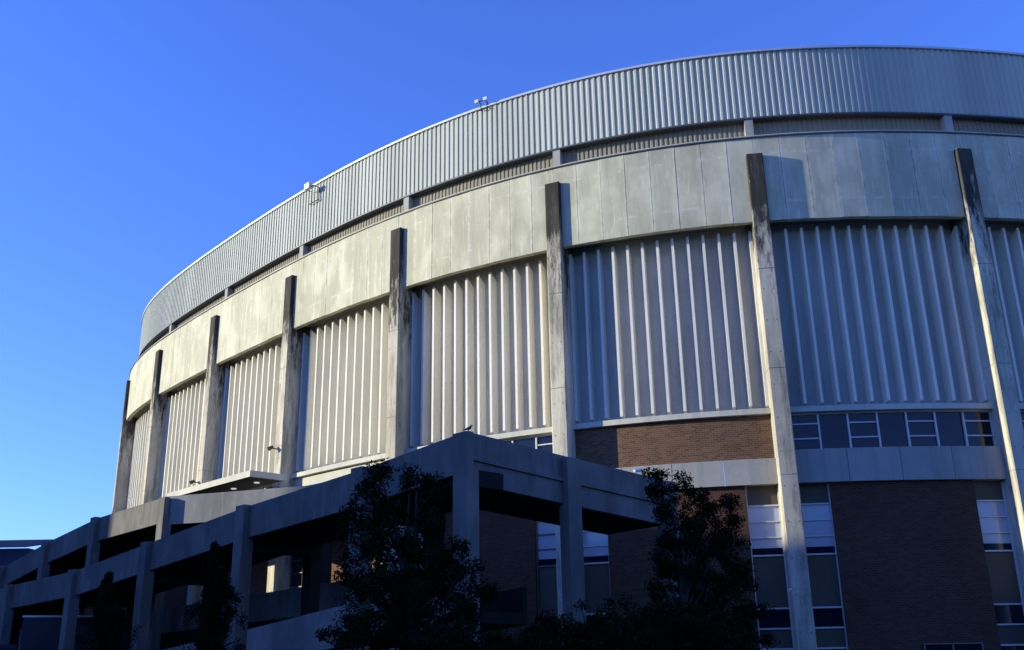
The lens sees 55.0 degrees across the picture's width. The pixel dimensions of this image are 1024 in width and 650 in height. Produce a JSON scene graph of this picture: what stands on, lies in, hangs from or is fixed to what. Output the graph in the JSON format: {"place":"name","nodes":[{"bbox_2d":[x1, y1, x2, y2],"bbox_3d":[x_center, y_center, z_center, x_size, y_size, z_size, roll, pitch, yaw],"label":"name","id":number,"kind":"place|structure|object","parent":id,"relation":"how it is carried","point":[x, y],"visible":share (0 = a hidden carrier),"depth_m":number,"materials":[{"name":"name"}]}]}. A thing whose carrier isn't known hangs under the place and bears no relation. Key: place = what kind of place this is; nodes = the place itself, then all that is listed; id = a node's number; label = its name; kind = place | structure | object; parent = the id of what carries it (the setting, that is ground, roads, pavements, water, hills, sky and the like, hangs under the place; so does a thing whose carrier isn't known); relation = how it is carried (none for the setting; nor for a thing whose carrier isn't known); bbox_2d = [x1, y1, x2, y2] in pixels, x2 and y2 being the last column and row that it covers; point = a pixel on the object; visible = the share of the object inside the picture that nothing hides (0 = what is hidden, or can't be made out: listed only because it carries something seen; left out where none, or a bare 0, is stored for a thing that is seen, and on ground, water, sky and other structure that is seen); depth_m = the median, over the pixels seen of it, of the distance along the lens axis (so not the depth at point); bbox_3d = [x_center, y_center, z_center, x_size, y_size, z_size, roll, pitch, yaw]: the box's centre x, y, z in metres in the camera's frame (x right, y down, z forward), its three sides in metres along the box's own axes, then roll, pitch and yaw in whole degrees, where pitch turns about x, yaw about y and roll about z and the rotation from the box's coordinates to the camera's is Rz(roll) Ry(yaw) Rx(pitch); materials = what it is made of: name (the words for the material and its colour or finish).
{"place":"outdoors","nodes":[
{"label":"outdoors","id":0,"kind":"place"},
{"bbox_2d":[0,539,79,644],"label":"metal roof building","id":1,"kind":"structure","parent":0,"point":[10,552],"depth_m":113.94,"materials":[{"name":"metal"}]},
{"bbox_2d":[0,0,1023,588],"label":"sky","id":2,"kind":"structure","parent":0,"point":[138,137],"materials":[{"name":"blue"}]},
{"label":"ground","id":3,"kind":"structure","parent":0,"visible":0},
{"bbox_2d":[75,571,141,649],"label":"cypress tree","id":4,"kind":"object","parent":3,"relation":"on","point":[109,629],"visible":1,"depth_m":31.52,"materials":[{"name":"green plant"}]},
{"bbox_2d":[0,485,332,649],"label":"ramp","id":5,"kind":"structure","parent":3,"relation":"on","point":[94,540],"depth_m":44.30,"materials":[{"name":"concrete"}]},
{"bbox_2d":[180,541,248,649],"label":"cypress tree","id":6,"kind":"object","parent":3,"relation":"on","point":[218,593],"visible":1,"depth_m":28.73,"materials":[{"name":"green plant"}]},
{"bbox_2d":[0,431,503,649],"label":"concrete ramp","id":7,"kind":"structure","parent":3,"relation":"on","point":[300,522],"depth_m":31.85,"materials":[{"name":"grey concrete"}]},
{"bbox_2d":[160,575,527,649],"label":"ramp","id":8,"kind":"structure","parent":3,"relation":"on","point":[276,621],"depth_m":31.74,"materials":[{"name":"concrete"}]},
{"bbox_2d":[315,457,522,649],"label":"broadleaf tree","id":9,"kind":"object","parent":3,"relation":"on","point":[413,590],"visible":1,"depth_m":19.30,"materials":[{"name":"green plant"}]},
{"bbox_2d":[452,625,561,649],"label":"shrub","id":10,"kind":"object","parent":3,"relation":"on","point":[539,631],"visible":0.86,"depth_m":18.73,"materials":[{"name":"green plant"}]},
{"bbox_2d":[417,433,681,627],"bbox_3d":[1.081,6.927,26.539,6.937,7.040,2.822,12,-22,-33],"label":"concrete landing","id":11,"kind":"object","parent":3,"relation":"on","point":[573,498],"visible":0.75,"depth_m":26.08,"materials":[{"name":"grey concrete"}]},
{"bbox_2d":[633,468,642,472],"bbox_3d":[3.485,4.065,27.469,0.296,0.139,0.192,11,-22,-32],"label":"security camera","id":12,"kind":"object","parent":11,"relation":"attached to","point":[636,470],"visible":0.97,"depth_m":27.38,"materials":[{"name":"white paint"}]},
{"bbox_2d":[501,608,606,649],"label":"shrub","id":13,"kind":"object","parent":3,"relation":"on","point":[566,633],"visible":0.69,"depth_m":19.12,"materials":[{"name":"green plant"}]},
{"bbox_2d":[112,45,1023,649],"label":"arena","id":14,"kind":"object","parent":3,"relation":"on","point":[780,289],"visible":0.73,"depth_m":38.00,"materials":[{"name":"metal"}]},
{"bbox_2d":[254,485,272,489],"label":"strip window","id":15,"kind":"structure","parent":14,"relation":"in","point":[271,486],"depth_m":47.78,"materials":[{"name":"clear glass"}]},
{"bbox_2d":[289,555,302,588],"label":"stacked window","id":16,"kind":"structure","parent":14,"relation":"in","point":[296,561],"depth_m":44.46,"materials":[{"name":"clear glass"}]},
{"bbox_2d":[304,182,319,204],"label":"roof floodlight","id":17,"kind":"object","parent":14,"relation":"attached to","point":[308,186],"visible":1,"depth_m":49.67,"materials":[{"name":"white metal"}]},
{"bbox_2d":[409,526,422,566],"bbox_3d":[-3.692,11.085,38.802,0.971,7.180,0.765,-1,-19,0],"label":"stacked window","id":18,"kind":"structure","parent":14,"relation":"in","point":[412,528],"depth_m":39.97,"materials":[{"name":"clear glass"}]},
{"bbox_2d":[474,96,487,110],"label":"roof floodlight","id":19,"kind":"object","parent":14,"relation":"attached to","point":[485,98],"visible":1,"depth_m":43.30,"materials":[{"name":"white metal"}]},
{"bbox_2d":[503,433,552,452],"bbox_3d":[-1.230,5.380,38.984,7.284,1.360,0.311,-12,-22,30],"label":"strip window","id":20,"kind":"structure","parent":14,"relation":"in","point":[544,442],"depth_m":37.81,"materials":[{"name":"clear glass"}]},
{"bbox_2d":[536,521,557,626],"bbox_3d":[1.461,9.962,35.755,1.054,7.180,0.598,-1,-19,0],"label":"stacked window","id":21,"kind":"structure","parent":14,"relation":"in","point":[545,532],"depth_m":36.19,"materials":[{"name":"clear glass"}]},
{"bbox_2d":[583,530,610,626],"bbox_3d":[3.025,9.703,35.071,1.075,7.180,0.539,-1,-19,0],"label":"stacked window","id":22,"kind":"structure","parent":14,"relation":"in","point":[595,545],"depth_m":35.36,"materials":[{"name":"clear glass"}]},
{"bbox_2d":[745,485,794,649],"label":"stacked window","id":23,"kind":"structure","parent":14,"relation":"in","point":[763,506],"depth_m":33.75,"materials":[{"name":"blue glass"}]},
{"bbox_2d":[799,483,847,649],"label":"stacked window","id":24,"kind":"structure","parent":14,"relation":"in","point":[825,585],"depth_m":33.46,"materials":[{"name":"blue glass"}]},
{"bbox_2d":[791,410,995,449],"bbox_3d":[13.472,3.739,34.912,7.270,1.360,0.341,-1,-19,0],"label":"strip window","id":25,"kind":"structure","parent":14,"relation":"in","point":[902,428],"depth_m":34.90,"materials":[{"name":"blue glass"}]},
{"bbox_2d":[923,642,983,649],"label":"low window","id":26,"kind":"structure","parent":14,"relation":"in","point":[975,645],"depth_m":32.29,"materials":[{"name":"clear glass"}]},
{"bbox_2d":[973,480,1023,649],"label":"stacked window","id":27,"kind":"structure","parent":14,"relation":"in","point":[1002,566],"depth_m":33.46,"materials":[{"name":"blue glass"}]},
{"bbox_2d":[1020,410,1023,428],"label":"strip window","id":28,"kind":"structure","parent":14,"relation":"in","point":[1022,411],"depth_m":35.29,"materials":[{"name":"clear glass"}]},
{"bbox_2d":[531,599,648,649],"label":"shrub","id":29,"kind":"object","parent":3,"relation":"on","point":[610,633],"visible":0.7,"depth_m":19.40,"materials":[{"name":"green plant"}]},
{"bbox_2d":[571,595,688,649],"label":"shrub","id":30,"kind":"object","parent":3,"relation":"on","point":[628,630],"visible":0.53,"depth_m":19.86,"materials":[{"name":"green plant"}]},
{"bbox_2d":[623,597,736,649],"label":"shrub","id":31,"kind":"object","parent":3,"relation":"on","point":[692,643],"visible":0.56,"depth_m":20.13,"materials":[{"name":"green plant"}]},
{"bbox_2d":[636,467,779,649],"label":"broadleaf tree","id":32,"kind":"object","parent":3,"relation":"on","point":[673,544],"visible":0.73,"depth_m":23.94,"materials":[{"name":"green plant"}]},
{"label":"parking area","id":33,"kind":"structure","parent":0,"visible":0},
{"bbox_2d":[0,615,103,649],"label":"wall","id":34,"kind":"structure","parent":33,"relation":"on","point":[40,632],"depth_m":42.25,"materials":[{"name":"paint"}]}
]}

